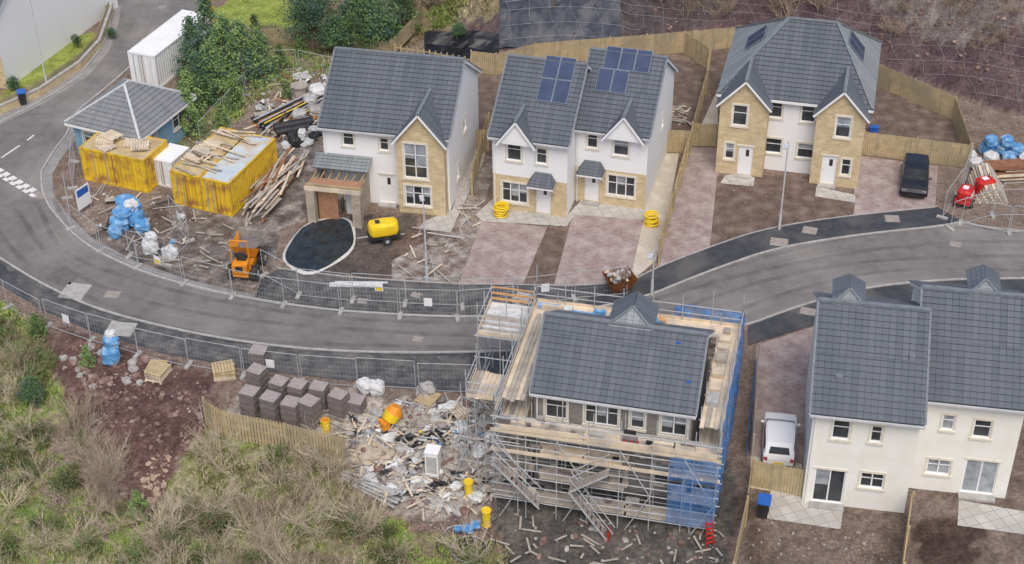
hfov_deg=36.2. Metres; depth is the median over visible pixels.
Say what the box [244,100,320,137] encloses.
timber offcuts
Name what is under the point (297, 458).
bare shrub
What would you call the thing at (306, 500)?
bare shrub
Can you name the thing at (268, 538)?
bare shrub
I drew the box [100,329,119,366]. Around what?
covered bulk bags
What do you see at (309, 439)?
bare shrub
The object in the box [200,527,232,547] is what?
bare shrub
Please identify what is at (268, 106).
construction debris
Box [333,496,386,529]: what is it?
bare shrub
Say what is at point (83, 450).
bare sapling
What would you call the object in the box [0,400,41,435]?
bare shrub
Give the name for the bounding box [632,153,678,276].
gravel strip
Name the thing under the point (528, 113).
roof
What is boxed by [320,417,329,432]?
yellow barrel
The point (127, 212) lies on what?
covered bulk bags
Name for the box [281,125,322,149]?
rubble bags
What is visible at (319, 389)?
concrete block stack
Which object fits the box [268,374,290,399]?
concrete block stack
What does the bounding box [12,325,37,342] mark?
bare shrub
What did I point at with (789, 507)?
patio
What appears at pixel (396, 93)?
roof
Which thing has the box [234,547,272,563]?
bramble bush
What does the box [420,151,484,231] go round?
side path
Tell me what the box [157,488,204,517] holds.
bare shrub
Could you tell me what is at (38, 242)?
road
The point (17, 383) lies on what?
bramble bush
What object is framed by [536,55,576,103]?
solar panels
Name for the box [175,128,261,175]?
timber planks
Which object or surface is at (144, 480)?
stone rubble
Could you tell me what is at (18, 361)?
bare sapling
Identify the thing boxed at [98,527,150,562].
bare shrub
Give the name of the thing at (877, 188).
driveway
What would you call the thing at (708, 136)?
timber fence
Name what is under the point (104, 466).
bare shrub
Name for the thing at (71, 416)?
bare shrub
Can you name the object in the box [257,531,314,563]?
bare shrub
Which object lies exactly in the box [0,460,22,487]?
bare shrub
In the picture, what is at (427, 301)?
temporary fence
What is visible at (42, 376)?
bramble bush
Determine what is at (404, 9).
conifer tree
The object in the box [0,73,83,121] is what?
kerb
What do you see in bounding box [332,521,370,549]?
bare shrub
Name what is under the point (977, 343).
roof
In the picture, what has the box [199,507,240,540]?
bramble bush
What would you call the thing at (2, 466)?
bramble bush
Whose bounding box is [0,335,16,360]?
bare shrub
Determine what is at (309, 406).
concrete block stack
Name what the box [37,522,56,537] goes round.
bare shrub
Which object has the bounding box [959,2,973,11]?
bare shrub
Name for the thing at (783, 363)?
driveway
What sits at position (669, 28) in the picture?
stone rubble
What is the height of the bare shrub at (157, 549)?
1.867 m
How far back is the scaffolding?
78.47 m
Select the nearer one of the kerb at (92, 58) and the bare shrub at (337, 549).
the bare shrub at (337, 549)
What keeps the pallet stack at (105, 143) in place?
on the shipping container at (122, 167)
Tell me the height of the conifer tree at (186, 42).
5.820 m
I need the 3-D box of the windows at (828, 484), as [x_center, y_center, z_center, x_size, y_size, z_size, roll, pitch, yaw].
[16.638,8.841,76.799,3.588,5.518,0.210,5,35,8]
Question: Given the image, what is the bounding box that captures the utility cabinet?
[424,444,440,477]
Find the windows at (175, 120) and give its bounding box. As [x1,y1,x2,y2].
[81,109,187,142]
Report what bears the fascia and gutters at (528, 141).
attached to the walls at (560, 169)
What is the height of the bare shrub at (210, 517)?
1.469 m
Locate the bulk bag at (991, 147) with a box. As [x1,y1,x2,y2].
[963,134,1023,169]
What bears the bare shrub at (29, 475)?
on the ground at (938, 534)
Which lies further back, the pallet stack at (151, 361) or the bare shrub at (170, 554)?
the pallet stack at (151, 361)
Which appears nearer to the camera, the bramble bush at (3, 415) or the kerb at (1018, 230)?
the bramble bush at (3, 415)
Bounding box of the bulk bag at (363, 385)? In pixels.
[356,377,371,394]
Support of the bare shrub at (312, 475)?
on the ground at (938, 534)
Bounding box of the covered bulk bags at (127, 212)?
[107,193,150,238]
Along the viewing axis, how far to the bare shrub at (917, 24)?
116.85 m
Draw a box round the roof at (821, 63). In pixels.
[716,16,882,120]
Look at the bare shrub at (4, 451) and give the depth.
85.12 m
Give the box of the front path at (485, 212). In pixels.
[475,199,646,225]
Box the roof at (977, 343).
[909,264,1023,410]
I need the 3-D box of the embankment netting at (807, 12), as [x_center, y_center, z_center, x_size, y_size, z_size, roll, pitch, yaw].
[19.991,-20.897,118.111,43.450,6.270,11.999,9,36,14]
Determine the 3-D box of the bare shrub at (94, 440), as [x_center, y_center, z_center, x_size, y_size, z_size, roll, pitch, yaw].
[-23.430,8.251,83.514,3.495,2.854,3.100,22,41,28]
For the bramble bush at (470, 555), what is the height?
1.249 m
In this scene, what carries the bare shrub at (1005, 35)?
on the ground at (938, 534)
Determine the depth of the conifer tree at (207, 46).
111.81 m
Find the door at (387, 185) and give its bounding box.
[380,174,395,202]
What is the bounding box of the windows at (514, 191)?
[500,144,548,206]
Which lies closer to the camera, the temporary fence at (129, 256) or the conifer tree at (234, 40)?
the temporary fence at (129, 256)
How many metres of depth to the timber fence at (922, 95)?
111.60 m
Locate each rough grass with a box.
[0,300,152,563]
[150,433,508,563]
[183,42,333,142]
[410,0,490,35]
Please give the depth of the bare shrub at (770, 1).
121.89 m
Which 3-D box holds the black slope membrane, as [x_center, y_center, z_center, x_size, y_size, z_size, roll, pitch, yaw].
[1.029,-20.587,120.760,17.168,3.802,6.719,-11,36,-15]
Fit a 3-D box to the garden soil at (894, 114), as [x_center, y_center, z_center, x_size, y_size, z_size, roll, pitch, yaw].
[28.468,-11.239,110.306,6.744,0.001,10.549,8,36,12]
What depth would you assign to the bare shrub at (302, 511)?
80.67 m
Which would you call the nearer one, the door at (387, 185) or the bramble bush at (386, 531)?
the bramble bush at (386, 531)
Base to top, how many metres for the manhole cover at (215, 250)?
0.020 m
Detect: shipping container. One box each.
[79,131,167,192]
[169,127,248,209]
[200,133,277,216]
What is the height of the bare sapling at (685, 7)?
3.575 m
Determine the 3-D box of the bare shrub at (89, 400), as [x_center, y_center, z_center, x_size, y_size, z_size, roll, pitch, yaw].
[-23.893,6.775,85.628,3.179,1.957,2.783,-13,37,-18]
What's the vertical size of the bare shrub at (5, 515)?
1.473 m
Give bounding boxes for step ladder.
[701,519,714,547]
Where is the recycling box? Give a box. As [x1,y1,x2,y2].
[869,125,878,132]
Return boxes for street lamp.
[29,0,46,81]
[419,195,428,282]
[647,250,654,294]
[778,141,788,229]
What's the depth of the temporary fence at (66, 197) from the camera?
102.45 m
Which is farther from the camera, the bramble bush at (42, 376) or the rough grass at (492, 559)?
the bramble bush at (42, 376)
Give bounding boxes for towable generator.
[953,181,975,207]
[974,173,1003,193]
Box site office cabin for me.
[64,78,196,154]
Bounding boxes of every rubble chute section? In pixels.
[463,478,473,497]
[481,507,490,527]
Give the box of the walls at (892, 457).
[802,304,918,512]
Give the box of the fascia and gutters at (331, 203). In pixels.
[304,60,481,218]
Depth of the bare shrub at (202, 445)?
83.31 m
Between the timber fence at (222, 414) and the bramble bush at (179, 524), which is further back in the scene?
the timber fence at (222, 414)
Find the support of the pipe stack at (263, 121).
on the ground at (938, 534)
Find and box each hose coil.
[493,201,508,218]
[644,210,658,227]
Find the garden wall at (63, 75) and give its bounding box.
[0,2,113,113]
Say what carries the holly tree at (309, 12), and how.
on the ground at (938, 534)
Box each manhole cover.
[30,191,48,198]
[45,268,81,283]
[58,282,91,299]
[103,290,120,297]
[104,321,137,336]
[205,246,224,254]
[357,298,367,303]
[410,292,421,297]
[412,335,423,341]
[513,291,531,300]
[770,237,788,245]
[799,307,815,315]
[802,226,817,234]
[884,215,899,221]
[949,241,961,247]
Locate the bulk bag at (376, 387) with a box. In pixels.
[369,379,384,396]
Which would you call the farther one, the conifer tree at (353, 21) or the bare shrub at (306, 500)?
the conifer tree at (353, 21)
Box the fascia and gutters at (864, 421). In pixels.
[804,294,925,502]
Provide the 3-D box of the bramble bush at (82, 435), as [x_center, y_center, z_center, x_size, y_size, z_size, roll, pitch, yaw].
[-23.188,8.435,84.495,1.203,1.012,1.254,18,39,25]
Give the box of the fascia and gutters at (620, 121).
[574,59,678,200]
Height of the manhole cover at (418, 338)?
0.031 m
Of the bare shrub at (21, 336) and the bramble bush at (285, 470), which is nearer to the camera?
the bramble bush at (285, 470)
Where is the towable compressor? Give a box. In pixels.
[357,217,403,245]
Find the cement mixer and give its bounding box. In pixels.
[378,403,401,433]
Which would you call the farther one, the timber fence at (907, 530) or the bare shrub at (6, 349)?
the bare shrub at (6, 349)
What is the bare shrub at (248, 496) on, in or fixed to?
on the ground at (938, 534)
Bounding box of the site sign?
[74,182,91,215]
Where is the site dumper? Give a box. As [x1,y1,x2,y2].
[227,229,268,280]
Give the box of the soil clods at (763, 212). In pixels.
[718,181,841,238]
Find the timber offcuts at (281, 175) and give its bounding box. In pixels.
[239,147,308,224]
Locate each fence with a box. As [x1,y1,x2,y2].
[0,1,108,102]
[0,279,475,395]
[62,173,72,223]
[65,203,514,321]
[67,131,79,189]
[125,195,194,267]
[195,49,331,144]
[201,396,345,464]
[213,22,391,50]
[259,249,627,310]
[389,0,422,50]
[394,43,470,61]
[470,30,683,74]
[476,128,488,150]
[658,31,711,263]
[667,129,692,152]
[683,25,739,50]
[691,122,718,146]
[733,456,754,563]
[746,358,755,453]
[750,457,805,496]
[751,343,759,456]
[862,131,971,167]
[877,64,973,158]
[901,491,914,563]
[936,146,972,219]
[945,189,1023,231]
[958,197,1023,235]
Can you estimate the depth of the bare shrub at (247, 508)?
80.46 m
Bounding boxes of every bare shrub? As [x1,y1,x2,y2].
[0,319,14,343]
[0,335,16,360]
[0,365,28,404]
[0,378,22,395]
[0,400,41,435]
[0,426,29,454]
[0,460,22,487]
[0,467,37,511]
[0,502,16,524]
[0,508,15,542]
[0,551,12,563]
[1,360,45,393]
[10,424,50,452]
[11,444,58,482]
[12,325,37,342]
[13,508,69,548]
[14,521,41,544]
[19,529,47,556]
[30,335,57,358]
[35,448,58,471]
[37,503,106,549]
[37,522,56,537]
[41,418,69,439]
[44,494,72,511]
[46,377,101,419]
[47,395,101,434]
[47,480,79,501]
[49,413,106,452]
[53,433,85,455]
[59,426,114,465]
[59,456,83,478]
[65,474,122,519]
[66,475,122,514]
[68,417,100,449]
[68,544,106,563]
[69,433,113,466]
[72,428,130,469]
[75,486,115,512]
[75,510,113,543]
[77,440,135,481]
[79,468,123,502]
[81,440,130,490]
[83,430,130,470]
[90,494,143,533]
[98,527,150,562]
[110,496,152,526]
[117,536,165,563]
[124,489,199,539]
[125,500,183,542]
[136,509,178,536]
[137,521,197,563]
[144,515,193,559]
[147,535,192,563]
[149,488,198,536]
[153,512,185,541]
[155,474,194,515]
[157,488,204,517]
[160,485,214,530]
[164,499,225,534]
[167,471,247,514]
[179,493,238,535]
[179,537,231,563]
[181,426,218,456]
[184,494,216,520]
[185,518,239,548]
[186,398,244,451]
[188,493,227,523]
[193,417,248,474]
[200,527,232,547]
[204,532,247,563]
[204,535,255,563]
[214,475,266,526]
[225,494,284,550]
[228,467,256,486]
[229,498,265,525]
[231,485,269,510]
[231,517,287,563]
[234,478,291,514]
[237,485,298,524]
[238,479,278,520]
[242,534,283,563]
[244,498,289,549]
[245,458,283,483]
[245,517,287,556]
[247,510,305,563]
[248,495,301,531]
[249,423,298,477]
[250,543,308,563]
[251,443,311,492]
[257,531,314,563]
[264,545,317,563]
[266,470,327,528]
[269,477,315,511]
[270,492,338,541]
[271,436,325,484]
[271,534,294,556]
[282,414,336,468]
[283,457,310,480]
[286,444,336,497]
[288,494,335,524]
[288,543,317,563]
[288,544,322,563]
[290,424,355,473]
[290,480,322,503]
[291,450,306,465]
[302,537,359,563]
[308,454,365,515]
[313,448,355,477]
[316,529,360,563]
[318,0,342,13]
[323,460,361,489]
[323,483,384,539]
[325,465,375,507]
[327,482,392,531]
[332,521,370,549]
[332,547,377,563]
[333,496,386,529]
[346,486,384,517]
[371,523,417,562]
[392,542,426,563]
[399,0,428,14]
[423,0,442,7]
[428,512,494,563]
[695,0,737,18]
[715,0,739,11]
[763,0,802,18]
[768,0,795,10]
[806,0,832,9]
[817,0,833,6]
[874,12,897,31]
[881,17,905,35]
[891,13,912,34]
[897,0,921,11]
[911,15,923,25]
[942,0,956,6]
[955,5,976,16]
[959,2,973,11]
[966,35,985,49]
[975,13,998,30]
[976,26,1002,46]
[996,27,1022,39]
[997,0,1015,13]
[1007,0,1023,15]
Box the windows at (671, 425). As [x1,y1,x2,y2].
[543,398,688,488]
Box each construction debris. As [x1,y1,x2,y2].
[90,181,187,261]
[160,209,265,273]
[249,60,326,147]
[316,413,408,471]
[324,392,511,520]
[368,423,484,490]
[392,425,450,471]
[398,200,484,282]
[490,510,724,563]
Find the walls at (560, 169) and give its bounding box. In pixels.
[492,71,587,218]
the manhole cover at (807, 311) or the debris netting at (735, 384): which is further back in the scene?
the manhole cover at (807, 311)
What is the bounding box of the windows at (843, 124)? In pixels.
[722,99,853,177]
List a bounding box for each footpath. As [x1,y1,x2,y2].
[0,260,517,390]
[255,207,958,314]
[748,279,1023,344]
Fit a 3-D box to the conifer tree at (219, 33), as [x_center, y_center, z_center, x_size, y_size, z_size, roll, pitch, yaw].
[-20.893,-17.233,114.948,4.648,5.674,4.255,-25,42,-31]
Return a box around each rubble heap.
[390,402,431,432]
[441,443,476,471]
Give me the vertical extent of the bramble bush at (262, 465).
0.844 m
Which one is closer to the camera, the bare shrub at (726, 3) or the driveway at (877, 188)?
the driveway at (877, 188)
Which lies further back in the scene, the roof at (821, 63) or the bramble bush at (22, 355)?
the roof at (821, 63)
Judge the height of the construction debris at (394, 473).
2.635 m
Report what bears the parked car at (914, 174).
on the driveway at (877, 188)
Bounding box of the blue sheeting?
[454,520,480,533]
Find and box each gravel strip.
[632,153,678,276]
[695,92,717,145]
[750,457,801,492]
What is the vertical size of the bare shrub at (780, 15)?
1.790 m
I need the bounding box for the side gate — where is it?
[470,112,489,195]
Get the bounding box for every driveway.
[460,221,546,283]
[554,215,642,284]
[659,147,718,265]
[750,327,813,463]
[853,156,937,215]
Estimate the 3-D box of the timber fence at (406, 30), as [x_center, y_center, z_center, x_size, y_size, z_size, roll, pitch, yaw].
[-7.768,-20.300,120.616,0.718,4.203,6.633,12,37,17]
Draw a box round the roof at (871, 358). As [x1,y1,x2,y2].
[809,273,931,425]
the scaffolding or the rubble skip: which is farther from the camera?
the rubble skip
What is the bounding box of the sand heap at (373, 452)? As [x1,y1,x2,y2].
[349,440,394,466]
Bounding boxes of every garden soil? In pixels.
[478,78,498,129]
[525,227,567,284]
[670,59,704,146]
[710,49,728,95]
[710,175,856,247]
[864,86,962,161]
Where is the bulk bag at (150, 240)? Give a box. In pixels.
[141,231,178,259]
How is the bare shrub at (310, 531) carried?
on the ground at (938, 534)
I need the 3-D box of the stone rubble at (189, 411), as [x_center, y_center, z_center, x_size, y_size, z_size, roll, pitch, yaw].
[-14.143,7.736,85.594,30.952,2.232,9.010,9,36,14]
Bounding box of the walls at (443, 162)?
[305,63,478,228]
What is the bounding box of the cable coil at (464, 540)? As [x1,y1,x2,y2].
[436,525,495,561]
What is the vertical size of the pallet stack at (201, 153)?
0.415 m
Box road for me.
[0,0,1023,350]
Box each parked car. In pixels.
[761,411,800,466]
[899,153,931,196]
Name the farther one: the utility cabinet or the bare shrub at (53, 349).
the bare shrub at (53, 349)
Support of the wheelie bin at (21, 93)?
on the pavement at (98, 58)
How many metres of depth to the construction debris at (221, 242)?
99.25 m
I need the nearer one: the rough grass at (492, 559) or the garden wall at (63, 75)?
the rough grass at (492, 559)
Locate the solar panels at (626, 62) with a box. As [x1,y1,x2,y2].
[594,46,652,93]
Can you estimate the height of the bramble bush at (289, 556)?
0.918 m
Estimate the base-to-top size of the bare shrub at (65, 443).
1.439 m
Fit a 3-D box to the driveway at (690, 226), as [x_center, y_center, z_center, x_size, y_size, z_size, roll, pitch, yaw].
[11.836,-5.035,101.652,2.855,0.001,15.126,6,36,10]
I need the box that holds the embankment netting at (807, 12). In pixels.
[503,0,1023,102]
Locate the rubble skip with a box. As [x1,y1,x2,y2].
[602,266,636,293]
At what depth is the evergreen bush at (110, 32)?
121.65 m
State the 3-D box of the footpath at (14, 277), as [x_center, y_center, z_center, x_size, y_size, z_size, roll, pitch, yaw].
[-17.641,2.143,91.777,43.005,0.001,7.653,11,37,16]
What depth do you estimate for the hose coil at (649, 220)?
99.34 m
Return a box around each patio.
[767,490,842,528]
[958,500,1023,533]
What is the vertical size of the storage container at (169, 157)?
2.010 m
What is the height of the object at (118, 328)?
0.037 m
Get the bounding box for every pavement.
[0,0,121,123]
[42,127,254,296]
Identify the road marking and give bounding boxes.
[0,135,36,196]
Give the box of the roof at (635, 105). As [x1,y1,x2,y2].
[574,47,678,177]
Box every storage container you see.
[127,9,209,86]
[153,143,189,187]
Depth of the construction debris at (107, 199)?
100.53 m
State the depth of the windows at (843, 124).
102.58 m
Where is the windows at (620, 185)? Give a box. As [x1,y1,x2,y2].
[585,112,663,200]
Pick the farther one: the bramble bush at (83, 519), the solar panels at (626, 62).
the solar panels at (626, 62)
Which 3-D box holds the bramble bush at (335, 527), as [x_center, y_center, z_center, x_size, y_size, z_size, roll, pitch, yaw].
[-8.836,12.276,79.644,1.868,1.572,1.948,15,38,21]
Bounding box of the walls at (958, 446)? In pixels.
[909,287,1023,503]
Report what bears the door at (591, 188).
attached to the walls at (643, 164)
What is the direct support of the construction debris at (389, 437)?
on the ground at (938, 534)
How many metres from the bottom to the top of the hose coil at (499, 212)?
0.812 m
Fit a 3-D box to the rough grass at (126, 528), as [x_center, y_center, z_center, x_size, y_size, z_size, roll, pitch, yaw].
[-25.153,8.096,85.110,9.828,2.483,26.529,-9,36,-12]
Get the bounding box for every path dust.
[7,266,468,387]
[269,273,587,314]
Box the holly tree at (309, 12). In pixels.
[275,0,340,51]
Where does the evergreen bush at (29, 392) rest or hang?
on the ground at (938, 534)
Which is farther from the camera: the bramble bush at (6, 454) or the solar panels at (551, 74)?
the solar panels at (551, 74)
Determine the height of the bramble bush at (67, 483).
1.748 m
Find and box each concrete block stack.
[238,384,261,419]
[246,363,268,393]
[248,344,269,365]
[259,389,281,426]
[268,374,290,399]
[280,395,300,430]
[287,377,309,397]
[297,393,321,430]
[308,380,329,412]
[327,387,349,420]
[347,392,367,415]
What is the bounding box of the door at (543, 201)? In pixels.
[536,190,550,212]
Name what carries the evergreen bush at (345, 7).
on the ground at (938, 534)
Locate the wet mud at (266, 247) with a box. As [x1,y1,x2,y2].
[95,113,318,291]
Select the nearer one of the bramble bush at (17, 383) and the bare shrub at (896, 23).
the bramble bush at (17, 383)
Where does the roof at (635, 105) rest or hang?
on the fascia and gutters at (620, 121)
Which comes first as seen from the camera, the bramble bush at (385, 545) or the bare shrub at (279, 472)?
the bramble bush at (385, 545)
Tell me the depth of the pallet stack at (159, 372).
87.09 m
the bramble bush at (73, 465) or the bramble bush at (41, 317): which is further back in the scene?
the bramble bush at (41, 317)
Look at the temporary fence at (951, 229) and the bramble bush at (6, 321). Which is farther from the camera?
the temporary fence at (951, 229)
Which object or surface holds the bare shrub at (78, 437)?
on the ground at (938, 534)
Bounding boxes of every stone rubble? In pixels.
[52,322,501,546]
[59,340,150,391]
[73,387,209,511]
[140,455,171,506]
[654,0,1019,80]
[738,519,892,563]
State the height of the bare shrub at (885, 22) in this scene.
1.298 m
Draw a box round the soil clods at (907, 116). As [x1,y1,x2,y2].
[876,94,943,142]
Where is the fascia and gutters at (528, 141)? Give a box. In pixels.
[487,66,591,202]
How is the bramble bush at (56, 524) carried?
on the ground at (938, 534)
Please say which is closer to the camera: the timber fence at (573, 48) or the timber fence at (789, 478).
the timber fence at (789, 478)
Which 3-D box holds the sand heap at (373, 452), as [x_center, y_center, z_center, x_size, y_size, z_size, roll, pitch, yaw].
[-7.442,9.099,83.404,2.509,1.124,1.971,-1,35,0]
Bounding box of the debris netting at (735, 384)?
[674,304,744,510]
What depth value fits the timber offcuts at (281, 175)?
102.62 m
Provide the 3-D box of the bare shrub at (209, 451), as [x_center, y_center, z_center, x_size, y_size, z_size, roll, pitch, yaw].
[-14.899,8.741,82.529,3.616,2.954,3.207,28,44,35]
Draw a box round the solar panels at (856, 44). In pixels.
[745,25,864,60]
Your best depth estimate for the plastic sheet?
94.51 m
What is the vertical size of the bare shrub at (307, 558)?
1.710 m
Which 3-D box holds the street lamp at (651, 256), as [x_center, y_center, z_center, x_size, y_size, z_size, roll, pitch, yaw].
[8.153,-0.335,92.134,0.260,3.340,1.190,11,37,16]
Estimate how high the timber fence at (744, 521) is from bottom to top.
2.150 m
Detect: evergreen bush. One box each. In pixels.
[4,75,20,90]
[13,373,47,408]
[71,33,82,46]
[104,27,115,37]
[313,11,356,48]
[327,0,366,33]
[345,0,383,36]
[357,4,400,47]
[374,0,412,37]
[449,21,466,37]
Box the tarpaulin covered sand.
[283,217,355,274]
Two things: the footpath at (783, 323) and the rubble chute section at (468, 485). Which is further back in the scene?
the footpath at (783, 323)
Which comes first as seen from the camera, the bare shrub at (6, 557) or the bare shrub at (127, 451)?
the bare shrub at (6, 557)
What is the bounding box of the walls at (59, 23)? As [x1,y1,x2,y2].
[0,0,117,88]
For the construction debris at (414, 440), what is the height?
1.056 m
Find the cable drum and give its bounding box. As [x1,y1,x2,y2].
[291,81,307,98]
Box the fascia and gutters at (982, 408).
[909,282,1023,414]
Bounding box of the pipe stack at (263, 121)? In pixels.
[252,92,322,130]
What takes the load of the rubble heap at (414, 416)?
on the ground at (938, 534)
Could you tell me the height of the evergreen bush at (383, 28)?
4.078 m
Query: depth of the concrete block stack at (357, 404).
84.63 m
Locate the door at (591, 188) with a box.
[584,177,598,200]
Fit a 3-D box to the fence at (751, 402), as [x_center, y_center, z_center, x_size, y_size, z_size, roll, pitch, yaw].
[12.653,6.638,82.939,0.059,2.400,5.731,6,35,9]
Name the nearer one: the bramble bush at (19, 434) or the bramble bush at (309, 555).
the bramble bush at (309, 555)
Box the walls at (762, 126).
[715,85,865,188]
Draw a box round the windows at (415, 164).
[340,113,466,208]
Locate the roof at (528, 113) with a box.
[487,53,591,189]
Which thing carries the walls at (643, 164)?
on the ground at (938, 534)
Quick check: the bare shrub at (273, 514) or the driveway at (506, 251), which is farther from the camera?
the driveway at (506, 251)
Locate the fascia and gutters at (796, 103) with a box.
[716,82,873,123]
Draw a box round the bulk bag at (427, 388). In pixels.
[419,381,435,397]
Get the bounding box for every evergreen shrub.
[27,310,47,343]
[78,344,96,367]
[126,489,151,525]
[176,68,207,121]
[178,86,206,137]
[212,101,231,129]
[223,71,245,111]
[272,42,289,69]
[280,80,291,99]
[293,34,307,56]
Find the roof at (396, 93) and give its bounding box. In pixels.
[312,46,481,172]
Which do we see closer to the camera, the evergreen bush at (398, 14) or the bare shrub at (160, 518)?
the bare shrub at (160, 518)
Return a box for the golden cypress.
[206,0,216,30]
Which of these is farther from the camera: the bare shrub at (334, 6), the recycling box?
the bare shrub at (334, 6)
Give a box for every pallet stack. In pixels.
[94,129,149,153]
[144,359,167,371]
[144,361,172,384]
[183,138,223,162]
[211,359,235,381]
[414,392,440,409]
[448,403,473,420]
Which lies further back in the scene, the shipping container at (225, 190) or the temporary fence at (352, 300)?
the shipping container at (225, 190)
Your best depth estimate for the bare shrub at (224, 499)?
80.42 m
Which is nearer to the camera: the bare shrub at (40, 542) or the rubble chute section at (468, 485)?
the bare shrub at (40, 542)
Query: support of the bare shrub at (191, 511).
on the ground at (938, 534)
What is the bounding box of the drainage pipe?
[273,116,313,135]
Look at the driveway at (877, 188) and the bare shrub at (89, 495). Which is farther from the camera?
the driveway at (877, 188)
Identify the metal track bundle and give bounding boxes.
[338,470,403,507]
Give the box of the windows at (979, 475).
[923,412,1002,493]
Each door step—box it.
[721,174,754,185]
[815,186,855,202]
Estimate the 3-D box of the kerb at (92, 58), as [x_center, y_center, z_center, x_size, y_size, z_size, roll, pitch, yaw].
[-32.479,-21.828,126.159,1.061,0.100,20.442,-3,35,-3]
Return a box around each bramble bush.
[0,312,13,337]
[0,324,17,348]
[0,377,9,396]
[0,410,6,422]
[0,437,20,467]
[0,457,5,472]
[0,469,11,489]
[0,527,18,563]
[2,334,44,377]
[9,378,24,393]
[11,445,36,466]
[12,421,35,445]
[13,473,27,486]
[15,361,47,387]
[15,456,32,471]
[24,313,47,335]
[25,512,50,532]
[26,458,43,476]
[29,419,53,439]
[35,348,58,370]
[35,436,50,451]
[45,462,88,498]
[45,513,64,531]
[48,424,61,435]
[60,418,81,436]
[65,461,79,478]
[71,526,107,559]
[72,428,91,449]
[72,511,89,527]
[114,538,154,563]
[116,499,132,517]
[155,525,191,558]
[159,513,191,539]
[176,494,204,516]
[181,540,219,563]
[194,507,227,542]
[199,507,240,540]
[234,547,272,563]
[254,457,271,473]
[264,440,289,469]
[276,468,292,482]
[280,551,300,563]
[301,549,315,561]
[321,504,354,539]
[337,508,371,543]
[370,538,405,563]
[371,518,399,542]
[394,550,408,561]
[458,544,485,563]
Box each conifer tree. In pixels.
[171,12,217,85]
[188,48,221,109]
[190,0,232,69]
[194,36,238,109]
[205,12,263,85]
[217,17,280,94]
[235,27,290,84]
[245,12,270,58]
[340,9,372,48]
[390,0,424,33]
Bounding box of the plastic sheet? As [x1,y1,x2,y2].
[329,281,387,286]
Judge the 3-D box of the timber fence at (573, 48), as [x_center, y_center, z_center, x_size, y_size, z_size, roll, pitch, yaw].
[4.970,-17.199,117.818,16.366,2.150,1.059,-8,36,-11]
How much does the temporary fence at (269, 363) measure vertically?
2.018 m
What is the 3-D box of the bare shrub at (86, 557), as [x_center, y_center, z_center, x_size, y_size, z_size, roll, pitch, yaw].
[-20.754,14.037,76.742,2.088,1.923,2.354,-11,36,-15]
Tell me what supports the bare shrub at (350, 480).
on the ground at (938, 534)
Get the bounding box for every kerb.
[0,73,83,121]
[0,257,1023,353]
[40,66,129,170]
[40,171,963,317]
[83,17,111,69]
[277,268,606,285]
[637,206,937,277]
[964,221,1023,231]
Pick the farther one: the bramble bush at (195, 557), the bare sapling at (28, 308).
the bare sapling at (28, 308)
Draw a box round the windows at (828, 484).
[811,420,886,502]
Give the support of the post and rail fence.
on the ground at (938, 534)
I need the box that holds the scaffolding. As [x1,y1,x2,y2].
[455,265,744,541]
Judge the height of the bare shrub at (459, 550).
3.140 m
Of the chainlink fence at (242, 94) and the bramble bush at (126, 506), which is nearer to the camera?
the bramble bush at (126, 506)
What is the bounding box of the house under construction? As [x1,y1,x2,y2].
[529,291,714,496]
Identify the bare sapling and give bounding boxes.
[0,328,49,383]
[1,349,30,369]
[10,294,51,319]
[31,391,112,455]
[49,376,116,434]
[56,423,110,481]
[71,431,136,515]
[77,446,133,501]
[373,0,397,19]
[667,0,699,18]
[681,0,707,19]
[773,0,805,16]
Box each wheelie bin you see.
[16,88,26,104]
[757,493,771,518]
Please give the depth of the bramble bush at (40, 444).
85.04 m
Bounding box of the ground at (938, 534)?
[0,0,1023,563]
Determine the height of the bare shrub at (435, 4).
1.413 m
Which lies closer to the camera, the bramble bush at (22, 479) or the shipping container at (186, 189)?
the bramble bush at (22, 479)
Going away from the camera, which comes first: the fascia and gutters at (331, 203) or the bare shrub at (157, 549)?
the bare shrub at (157, 549)
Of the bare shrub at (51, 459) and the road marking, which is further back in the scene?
the road marking
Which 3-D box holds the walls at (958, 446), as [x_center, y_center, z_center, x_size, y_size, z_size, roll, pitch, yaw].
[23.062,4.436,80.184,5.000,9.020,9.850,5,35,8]
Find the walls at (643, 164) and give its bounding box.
[575,63,674,209]
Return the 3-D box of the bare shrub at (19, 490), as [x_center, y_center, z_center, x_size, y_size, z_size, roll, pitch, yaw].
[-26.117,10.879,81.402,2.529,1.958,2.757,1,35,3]
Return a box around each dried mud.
[167,133,325,289]
[392,156,492,280]
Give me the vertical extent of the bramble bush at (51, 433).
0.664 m
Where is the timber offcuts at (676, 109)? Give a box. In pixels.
[672,105,691,125]
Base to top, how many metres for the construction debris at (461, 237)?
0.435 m
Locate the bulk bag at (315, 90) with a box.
[292,82,324,118]
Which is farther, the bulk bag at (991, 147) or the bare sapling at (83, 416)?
the bulk bag at (991, 147)
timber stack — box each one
[967,162,1007,204]
[983,158,1023,183]
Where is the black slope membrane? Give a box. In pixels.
[424,0,619,60]
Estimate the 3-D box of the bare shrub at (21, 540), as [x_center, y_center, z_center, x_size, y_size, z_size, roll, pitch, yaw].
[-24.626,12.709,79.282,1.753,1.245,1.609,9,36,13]
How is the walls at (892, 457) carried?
on the ground at (938, 534)
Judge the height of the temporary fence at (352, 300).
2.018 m

